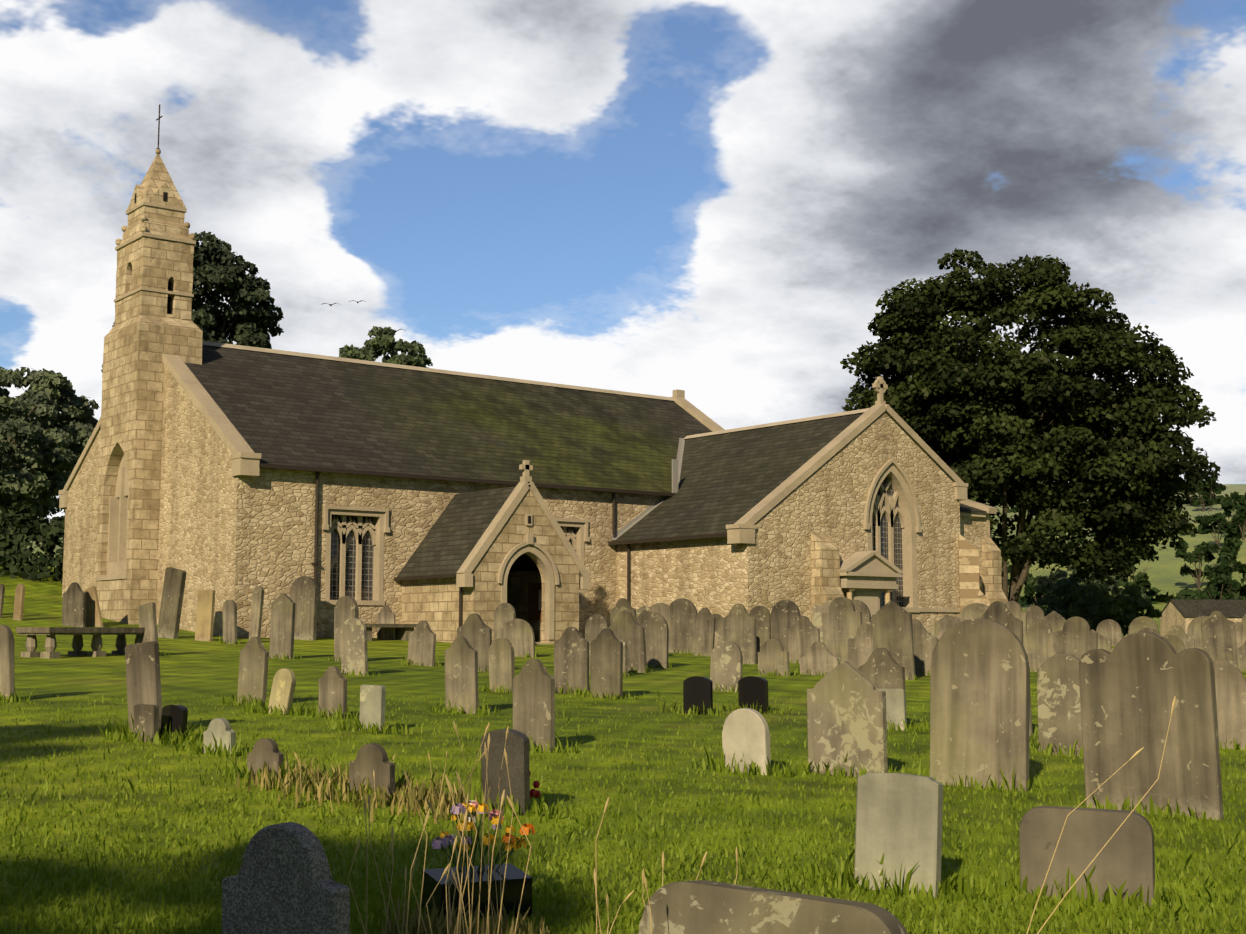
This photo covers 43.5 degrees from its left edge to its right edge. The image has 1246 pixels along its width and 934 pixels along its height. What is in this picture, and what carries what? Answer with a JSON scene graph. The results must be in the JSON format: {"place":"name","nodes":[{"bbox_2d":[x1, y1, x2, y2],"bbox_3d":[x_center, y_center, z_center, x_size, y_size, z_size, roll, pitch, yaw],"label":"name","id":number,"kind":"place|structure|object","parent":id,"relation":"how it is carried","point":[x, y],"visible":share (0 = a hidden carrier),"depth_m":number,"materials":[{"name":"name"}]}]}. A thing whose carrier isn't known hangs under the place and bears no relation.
{"place":"outdoors","nodes":[
{"label":"outdoors","id":0,"kind":"place"},
{"bbox_2d":[402,570,541,642],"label":"church porch walls","id":1,"kind":"structure","parent":0,"point":[434,603],"depth_m":44.78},
{"bbox_2d":[0,484,1245,933],"bbox_3d":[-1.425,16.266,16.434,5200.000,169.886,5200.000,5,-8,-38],"label":"ground","id":2,"kind":"structure","parent":0,"point":[190,666],"depth_m":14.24,"materials":[{"name":"green plant"}]},
{"bbox_2d":[0,625,14,700],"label":"gravestone","id":3,"kind":"object","parent":2,"relation":"on","point":[7,679],"visible":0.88,"depth_m":20.14,"materials":[{"name":"stone"}]},
{"bbox_2d":[0,500,64,583],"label":"hedge","id":4,"kind":"object","parent":2,"relation":"on","point":[47,535],"visible":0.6,"depth_m":57.51,"materials":[{"name":"green plant"}]},
{"bbox_2d":[0,395,77,534],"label":"tree","id":5,"kind":"object","parent":2,"relation":"on","point":[37,485],"depth_m":67.81,"materials":[{"name":"plant"}]},
{"bbox_2d":[0,366,99,565],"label":"tree","id":6,"kind":"object","parent":2,"relation":"on","point":[50,394],"depth_m":80.52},
{"bbox_2d":[62,582,85,626],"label":"gravestone","id":7,"kind":"object","parent":2,"relation":"on","point":[74,605],"visible":0.9,"depth_m":44.54,"materials":[{"name":"stone"}]},
{"bbox_2d":[16,627,144,658],"bbox_3d":[-11.000,3.735,32.008,0.950,0.884,2.797,-3,-7,28],"label":"table tomb","id":8,"kind":"object","parent":2,"relation":"on","point":[51,633],"visible":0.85,"depth_m":31.56,"materials":[{"name":"stone"}]},
{"bbox_2d":[125,641,161,731],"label":"gravestone","id":9,"kind":"object","parent":2,"relation":"on","point":[143,678],"visible":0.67,"depth_m":16.42,"materials":[{"name":"stone"}]},
{"bbox_2d":[134,704,158,742],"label":"gravestone","id":10,"kind":"object","parent":2,"relation":"on","point":[146,716],"visible":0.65,"depth_m":15.41,"materials":[{"name":"stone"}]},
{"bbox_2d":[95,314,202,623],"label":"tower buttress","id":11,"kind":"structure","parent":2,"relation":"on","point":[136,348],"depth_m":47.35,"materials":[{"name":"stone"}]},
{"bbox_2d":[97,454,128,580],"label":"arch panel","id":12,"kind":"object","parent":11,"relation":"in","point":[117,540],"depth_m":48.29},
{"bbox_2d":[114,236,193,324],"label":"bell tower","id":13,"kind":"structure","parent":11,"relation":"on","point":[150,262],"depth_m":48.38,"materials":[{"name":"stone"}]},
{"bbox_2d":[114,201,195,301],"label":"string courses","id":14,"kind":"object","parent":13,"relation":"attached to","point":[135,238],"visible":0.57,"depth_m":48.54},
{"bbox_2d":[120,154,190,243],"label":"spire","id":15,"kind":"structure","parent":13,"relation":"on","point":[155,184],"depth_m":48.91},
{"bbox_2d":[157,567,185,638],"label":"gravestone","id":16,"kind":"object","parent":2,"relation":"on","point":[171,602],"visible":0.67,"depth_m":41.12,"materials":[{"name":"stone"}]},
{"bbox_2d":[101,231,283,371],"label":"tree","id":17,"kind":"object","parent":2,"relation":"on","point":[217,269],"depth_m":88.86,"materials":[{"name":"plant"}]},
{"bbox_2d":[195,590,214,640],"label":"gravestone","id":18,"kind":"object","parent":2,"relation":"on","point":[205,615],"visible":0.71,"depth_m":40.55,"materials":[{"name":"stone"}]},
{"bbox_2d":[203,718,235,753],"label":"gravestone","id":19,"kind":"object","parent":2,"relation":"on","point":[219,728],"visible":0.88,"depth_m":14.53,"materials":[{"name":"grey stone"}]},
{"bbox_2d":[237,637,268,704],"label":"gravestone","id":20,"kind":"object","parent":2,"relation":"on","point":[253,667],"visible":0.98,"depth_m":20.28,"materials":[{"name":"stone"}]},
{"bbox_2d":[247,738,283,776],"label":"gravestone","id":21,"kind":"object","parent":2,"relation":"on","point":[266,750],"visible":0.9,"depth_m":12.78,"materials":[{"name":"stone"}]},
{"bbox_2d":[268,668,295,714],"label":"gravestone","id":22,"kind":"object","parent":2,"relation":"on","point":[283,687],"visible":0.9,"depth_m":19.01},
{"bbox_2d":[269,594,295,658],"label":"gravestone","id":23,"kind":"object","parent":2,"relation":"on","point":[282,626],"visible":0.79,"depth_m":32.67,"materials":[{"name":"stone"}]},
{"bbox_2d":[222,822,349,933],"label":"gravestone","id":24,"kind":"object","parent":2,"relation":"on","point":[282,882],"visible":1,"depth_m":6.02,"materials":[{"name":"grey stone"}]},
{"bbox_2d":[290,576,318,639],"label":"gravestone","id":25,"kind":"object","parent":2,"relation":"on","point":[304,591],"visible":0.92,"depth_m":42.69,"materials":[{"name":"stone"}]},
{"bbox_2d":[318,666,346,718],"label":"gravestone","id":26,"kind":"object","parent":2,"relation":"on","point":[332,686],"visible":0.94,"depth_m":18.72,"materials":[{"name":"stone"}]},
{"bbox_2d":[334,596,358,660],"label":"gravestone","id":27,"kind":"object","parent":2,"relation":"on","point":[346,608],"visible":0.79,"depth_m":32.08,"materials":[{"name":"stone"}]},
{"bbox_2d":[340,618,367,675],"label":"gravestone","id":28,"kind":"object","parent":2,"relation":"on","point":[354,649],"visible":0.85,"depth_m":27.47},
{"bbox_2d":[62,365,661,637],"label":"church nave walls","id":29,"kind":"structure","parent":2,"relation":"on","point":[195,531],"depth_m":45.55,"materials":[{"name":"stone"}]},
{"bbox_2d":[322,505,389,604],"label":"window surround","id":30,"kind":"object","parent":29,"relation":"attached to","point":[381,519],"visible":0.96,"depth_m":45.27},
{"bbox_2d":[330,515,373,599],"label":"window glass","id":31,"kind":"object","parent":30,"relation":"in","point":[367,570],"visible":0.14,"depth_m":45.20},
{"bbox_2d":[331,515,375,599],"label":"window tracery","id":32,"kind":"object","parent":30,"relation":"in","point":[357,528],"visible":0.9,"depth_m":45.12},
{"bbox_2d":[59,354,724,507],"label":"church nave copings","id":33,"kind":"object","parent":29,"relation":"on","point":[245,458],"visible":0.4,"depth_m":45.68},
{"bbox_2d":[185,345,711,492],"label":"church roof","id":34,"kind":"structure","parent":29,"relation":"on","point":[279,409],"depth_m":50.77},
{"bbox_2d":[202,341,674,400],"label":"roof ridge","id":35,"kind":"structure","parent":34,"relation":"on","point":[266,350],"depth_m":54.96,"materials":[{"name":"stone"}]},
{"bbox_2d":[259,463,726,626],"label":"gutters and downpipes","id":36,"kind":"object","parent":29,"relation":"attached to","point":[317,470],"visible":0.77,"depth_m":46.56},
{"bbox_2d":[349,743,394,799],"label":"gravestone","id":37,"kind":"object","parent":2,"relation":"on","point":[368,760],"visible":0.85,"depth_m":11.67,"materials":[{"name":"stone"}]},
{"bbox_2d":[359,685,385,731],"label":"gravestone","id":38,"kind":"object","parent":2,"relation":"on","point":[372,704],"visible":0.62,"depth_m":17.07,"materials":[{"name":"grey stone"}]},
{"bbox_2d":[339,326,432,367],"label":"tree","id":39,"kind":"object","parent":2,"relation":"on","point":[383,342],"visible":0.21,"depth_m":110.55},
{"bbox_2d":[235,749,548,933],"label":"rough grass","id":40,"kind":"structure","parent":2,"relation":"on","point":[444,803],"depth_m":11.24,"materials":[{"name":"plant"}]},
{"bbox_2d":[407,620,435,665],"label":"gravestone","id":41,"kind":"object","parent":2,"relation":"on","point":[422,642],"visible":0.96,"depth_m":31.11,"materials":[{"name":"stone"}]},
{"bbox_2d":[444,636,478,713],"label":"gravestone","id":42,"kind":"object","parent":2,"relation":"on","point":[461,669],"visible":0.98,"depth_m":19.78,"materials":[{"name":"stone"}]},
{"bbox_2d":[457,613,491,671],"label":"gravestone","id":43,"kind":"object","parent":2,"relation":"on","point":[474,630],"visible":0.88,"depth_m":29.30,"materials":[{"name":"stone"}]},
{"bbox_2d":[421,863,531,921],"bbox_3d":[-0.729,2.152,7.717,0.472,0.312,0.320,3,-7,-25],"label":"black memorial","id":44,"kind":"object","parent":2,"relation":"on","point":[513,883],"visible":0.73,"depth_m":7.62,"materials":[{"name":"black stone"}]},
{"bbox_2d":[441,811,524,874],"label":"flower stems","id":45,"kind":"object","parent":44,"relation":"on","point":[478,843],"visible":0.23,"depth_m":7.76,"materials":[{"name":"green"}]},
{"bbox_2d":[489,638,514,692],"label":"gravestone","id":46,"kind":"object","parent":2,"relation":"on","point":[501,663],"visible":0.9,"depth_m":23.88,"materials":[{"name":"stone"}]},
{"bbox_2d":[481,729,529,814],"bbox_3d":[-0.843,2.356,11.190,0.371,0.941,0.090,-3,-4,30],"label":"gravestone","id":47,"kind":"object","parent":2,"relation":"on","point":[516,746],"visible":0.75,"depth_m":11.14,"materials":[{"name":"stone"}]},
{"bbox_2d":[500,619,534,657],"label":"gravestone","id":48,"kind":"object","parent":2,"relation":"on","point":[518,634],"visible":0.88,"depth_m":35.88,"materials":[{"name":"stone"}]},
{"bbox_2d":[466,489,578,643],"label":"porch front wall","id":49,"kind":"structure","parent":2,"relation":"on","point":[484,597],"depth_m":44.12,"materials":[{"name":"stone"}]},
{"bbox_2d":[397,486,538,576],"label":"porch roof","id":50,"kind":"structure","parent":49,"relation":"on","point":[450,540],"depth_m":45.19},
{"bbox_2d":[456,460,589,589],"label":"porch gable coping","id":51,"kind":"object","parent":49,"relation":"on","point":[464,576],"visible":0.9,"depth_m":43.87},
{"bbox_2d":[497,514,558,639],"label":"door arch surround","id":52,"kind":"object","parent":49,"relation":"attached to","point":[515,553],"depth_m":44.17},
{"bbox_2d":[513,659,554,751],"bbox_3d":[-0.892,2.542,15.561,0.498,1.250,0.085,-6,-10,37],"label":"gravestone","id":53,"kind":"object","parent":2,"relation":"on","point":[534,697],"visible":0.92,"depth_m":15.52,"materials":[{"name":"stone"}]},
{"bbox_2d":[554,627,588,693],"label":"gravestone","id":54,"kind":"object","parent":2,"relation":"on","point":[571,655],"visible":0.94,"depth_m":23.92,"materials":[{"name":"stone"}]},
{"bbox_2d":[590,628,622,698],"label":"gravestone","id":55,"kind":"object","parent":2,"relation":"on","point":[606,661],"visible":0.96,"depth_m":23.08,"materials":[{"name":"stone"}]},
{"bbox_2d":[226,477,989,637],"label":"church quoins","id":56,"kind":"object","parent":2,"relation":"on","point":[239,581],"visible":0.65,"depth_m":42.91,"materials":[{"name":"stone"}]},
{"bbox_2d":[0,635,1245,910],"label":"grass tufts","id":57,"kind":"object","parent":2,"relation":"on","point":[844,873],"visible":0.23,"depth_m":13.81,"materials":[{"name":"plant"}]},
{"bbox_2d":[608,610,646,672],"bbox_3d":[0.076,3.580,30.542,0.867,1.554,0.100,-6,-5,36],"label":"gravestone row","id":58,"kind":"object","parent":2,"relation":"on","point":[627,627],"visible":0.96,"depth_m":30.41,"materials":[{"name":"stone"}]},
{"bbox_2d":[636,612,668,667],"bbox_3d":[0.579,3.766,32.450,0.752,1.502,0.100,-2,-8,23],"label":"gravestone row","id":59,"kind":"object","parent":2,"relation":"on","point":[655,624],"visible":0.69,"depth_m":32.38,"materials":[{"name":"stone"}]},
{"bbox_2d":[667,598,697,653],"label":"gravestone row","id":60,"kind":"object","parent":2,"relation":"on","point":[681,612],"visible":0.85,"depth_m":40.14,"materials":[{"name":"stone"}]},
{"bbox_2d":[683,676,712,714],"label":"gravestone","id":61,"kind":"object","parent":2,"relation":"on","point":[698,691],"visible":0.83,"depth_m":20.44,"materials":[{"name":"black stone"}]},
{"bbox_2d":[692,607,714,655],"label":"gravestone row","id":62,"kind":"object","parent":2,"relation":"on","point":[703,630],"visible":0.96,"depth_m":38.59,"materials":[{"name":"stone"}]},
{"bbox_2d":[710,641,742,691],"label":"gravestone","id":63,"kind":"object","parent":2,"relation":"on","point":[726,667],"visible":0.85,"depth_m":25.15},
{"bbox_2d":[294,696,1175,933],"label":"dry grass stalks","id":64,"kind":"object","parent":2,"relation":"on","point":[447,868],"depth_m":6.37,"materials":[{"name":"beige plant"}]},
{"bbox_2d":[722,603,755,663],"bbox_3d":[2.611,3.924,35.141,0.871,1.693,0.100,-5,-8,36],"label":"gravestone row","id":65,"kind":"object","parent":2,"relation":"on","point":[739,625],"visible":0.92,"depth_m":35.06,"materials":[{"name":"stone"}]},
{"bbox_2d":[722,708,770,774],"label":"gravestone","id":66,"kind":"object","parent":2,"relation":"on","point":[746,731],"visible":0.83,"depth_m":13.94,"materials":[{"name":"white stone"}]},
{"bbox_2d":[738,676,768,713],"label":"gravestone","id":67,"kind":"object","parent":2,"relation":"on","point":[751,689],"visible":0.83,"depth_m":20.91,"materials":[{"name":"black stone"}]},
{"bbox_2d":[639,880,907,933],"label":"gravestone","id":68,"kind":"object","parent":2,"relation":"on","point":[698,907],"visible":1,"depth_m":6.10,"materials":[{"name":"stone"}]},
{"bbox_2d":[758,639,789,675],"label":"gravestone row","id":69,"kind":"object","parent":2,"relation":"on","point":[773,654],"visible":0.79,"depth_m":30.37,"materials":[{"name":"stone"}]},
{"bbox_2d":[770,600,800,650],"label":"gravestone","id":70,"kind":"object","parent":2,"relation":"on","point":[785,615],"visible":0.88,"depth_m":40.46,"materials":[{"name":"stone"}]},
{"bbox_2d":[616,412,959,634],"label":"church wing walls","id":71,"kind":"structure","parent":2,"relation":"on","point":[829,496],"depth_m":48.68,"materials":[{"name":"stone"}]},
{"bbox_2d":[612,413,862,540],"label":"roof","id":72,"kind":"structure","parent":71,"relation":"on","point":[729,478],"depth_m":50.76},
{"bbox_2d":[726,376,967,543],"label":"gable coping","id":73,"kind":"object","parent":71,"relation":"on","point":[741,530],"visible":0.92,"depth_m":48.54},
{"bbox_2d":[872,477,902,606],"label":"window tracery","id":74,"kind":"object","parent":71,"relation":"in","point":[897,548],"visible":0.17,"depth_m":50.38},
{"bbox_2d":[872,479,904,606],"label":"window glass","id":75,"kind":"object","parent":71,"relation":"in","point":[889,510],"visible":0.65,"depth_m":50.14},
{"bbox_2d":[811,533,989,611],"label":"church wing buttresses","id":76,"kind":"structure","parent":71,"relation":"attached to","point":[825,567],"depth_m":47.55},
{"bbox_2d":[863,459,959,632],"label":"window surround","id":77,"kind":"object","parent":71,"relation":"attached to","point":[888,470],"visible":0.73,"depth_m":50.34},
{"bbox_2d":[787,616,819,662],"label":"gravestone","id":78,"kind":"object","parent":2,"relation":"on","point":[803,634],"visible":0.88,"depth_m":35.75,"materials":[{"name":"stone"}]},
{"bbox_2d":[799,641,838,675],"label":"gravestone","id":79,"kind":"object","parent":2,"relation":"on","point":[818,657],"visible":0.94,"depth_m":30.78,"materials":[{"name":"stone"}]},
{"bbox_2d":[822,597,861,662],"bbox_3d":[4.840,3.811,34.374,0.922,1.901,0.100,-6,-11,33],"label":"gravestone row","id":80,"kind":"object","parent":2,"relation":"on","point":[842,620],"visible":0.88,"depth_m":34.39,"materials":[{"name":"stone"}]},
{"bbox_2d":[807,661,887,776],"bbox_3d":[1.999,2.422,13.943,0.769,1.362,0.087,-4,-6,37],"label":"gravestone","id":81,"kind":"object","parent":2,"relation":"on","point":[846,706],"visible":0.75,"depth_m":13.91,"materials":[{"name":"stone"}]},
{"bbox_2d":[848,622,873,668],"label":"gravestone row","id":82,"kind":"object","parent":2,"relation":"on","point":[860,648],"visible":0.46,"depth_m":31.33,"materials":[{"name":"stone"}]},
{"bbox_2d":[839,551,902,617],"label":"monument aedicule","id":83,"kind":"object","parent":2,"relation":"on","point":[867,575],"visible":0.58,"depth_m":48.25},
{"bbox_2d":[858,648,905,690],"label":"gravestone","id":84,"kind":"object","parent":2,"relation":"on","point":[881,668],"visible":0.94,"depth_m":18.91,"materials":[{"name":"stone"}]},
{"bbox_2d":[878,689,906,730],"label":"gravestone","id":85,"kind":"object","parent":2,"relation":"on","point":[896,706],"visible":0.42,"depth_m":18.73,"materials":[{"name":"grey stone"}]},
{"bbox_2d":[872,601,914,679],"bbox_3d":[5.211,3.504,30.040,0.788,1.854,0.100,-5,-5,30],"label":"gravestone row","id":86,"kind":"object","parent":2,"relation":"on","point":[892,627],"visible":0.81,"depth_m":29.97,"materials":[{"name":"stone"}]},
{"bbox_2d":[854,773,942,897],"bbox_3d":[1.505,2.181,8.557,0.482,0.985,0.090,-3,-10,34],"label":"gravestone","id":87,"kind":"object","parent":2,"relation":"on","point":[898,819],"visible":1,"depth_m":8.54,"materials":[{"name":"grey stone"}]},
{"bbox_2d":[912,619,937,675],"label":"gravestone","id":88,"kind":"object","parent":2,"relation":"on","point":[924,641],"visible":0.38,"depth_m":31.59,"materials":[{"name":"stone"}]},
{"bbox_2d":[960,513,989,592],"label":"church walls","id":89,"kind":"structure","parent":2,"relation":"on","point":[971,528],"depth_m":53.46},
{"bbox_2d":[982,537,1007,603],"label":"buttress","id":90,"kind":"structure","parent":89,"relation":"attached to","point":[992,578],"depth_m":53.35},
{"bbox_2d":[930,619,1029,790],"bbox_3d":[3.049,2.191,13.351,0.831,1.777,0.122,-2,-7,29],"label":"gravestone","id":91,"kind":"object","parent":2,"relation":"on","point":[979,699],"visible":0.88,"depth_m":13.31,"materials":[{"name":"stone"}]},
{"bbox_2d":[840,248,1221,602],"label":"sycamore tree","id":92,"kind":"object","parent":2,"relation":"on","point":[1125,467],"depth_m":79.67,"materials":[{"name":"plant"}]},
{"bbox_2d":[1023,620,1055,671],"bbox_3d":[9.168,4.093,34.146,0.755,1.493,0.100,-7,-12,34],"label":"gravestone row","id":93,"kind":"object","parent":2,"relation":"on","point":[1039,637],"visible":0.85,"depth_m":34.15,"materials":[{"name":"stone"}]},
{"bbox_2d":[1037,654,1082,755],"bbox_3d":[4.599,2.644,16.234,0.550,1.390,0.088,-3,-5,35],"label":"gravestone","id":94,"kind":"object","parent":2,"relation":"on","point":[1059,706],"visible":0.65,"depth_m":16.23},
{"bbox_2d":[1056,616,1097,658],"bbox_3d":[9.197,3.839,31.635,0.822,1.607,0.100,0,-2,30],"label":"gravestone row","id":95,"kind":"object","parent":2,"relation":"on","point":[1076,637],"visible":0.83,"depth_m":31.60,"materials":[{"name":"stone"}]},
{"bbox_2d":[1019,805,1154,906],"bbox_3d":[2.510,2.271,8.435,0.695,0.830,0.085,-2,-4,25],"label":"gravestone","id":96,"kind":"object","parent":2,"relation":"on","point":[1126,852],"visible":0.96,"depth_m":8.41,"materials":[{"name":"stone"}]},
{"bbox_2d":[1034,564,1147,618],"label":"shrub","id":97,"kind":"object","parent":2,"relation":"on","point":[1051,599],"depth_m":114.09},
{"bbox_2d":[1060,584,1161,636],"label":"shrub","id":98,"kind":"object","parent":2,"relation":"on","point":[1110,606],"depth_m":94.17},
{"bbox_2d":[1079,632,1223,819],"bbox_3d":[4.036,2.132,11.956,1.007,1.723,0.117,-5,-6,35],"label":"gravestone","id":99,"kind":"object","parent":2,"relation":"on","point":[1132,686],"visible":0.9,"depth_m":11.90,"materials":[{"name":"stone"}]},
{"bbox_2d":[1175,540,1218,590],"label":"tree","id":100,"kind":"object","parent":2,"relation":"on","point":[1205,550],"depth_m":307.73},
{"bbox_2d":[1192,565,1237,599],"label":"tree","id":101,"kind":"object","parent":2,"relation":"on","point":[1220,574],"depth_m":254.77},
{"bbox_2d":[1194,497,1237,551],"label":"tree","id":102,"kind":"object","parent":2,"relation":"on","point":[1224,525],"depth_m":369.92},
{"bbox_2d":[1201,611,1237,667],"bbox_3d":[14.800,4.440,38.663,0.770,1.754,0.100,-7,-12,22],"label":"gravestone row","id":103,"kind":"object","parent":2,"relation":"on","point":[1219,636],"visible":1,"depth_m":38.65,"materials":[{"name":"stone"}]},
{"bbox_2d":[1202,505,1245,599],"bbox_3d":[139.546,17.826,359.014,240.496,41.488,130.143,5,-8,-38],"label":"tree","id":104,"kind":"object","parent":2,"relation":"on","point":[1230,549],"visible":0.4,"depth_m":355.89,"materials":[{"name":"green plant"}]},
{"bbox_2d":[1213,661,1245,749],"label":"gravestone","id":105,"kind":"object","parent":2,"relation":"on","point":[1230,683],"visible":0.46,"depth_m":17.25,"materials":[{"name":"stone"}]},
{"bbox_2d":[0,0,1245,521],"label":"sky","id":106,"kind":"structure","parent":0,"point":[717,202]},
{"bbox_2d":[1159,599,1245,617],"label":"barn roof","id":107,"kind":"structure","parent":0,"point":[1204,607],"depth_m":212.32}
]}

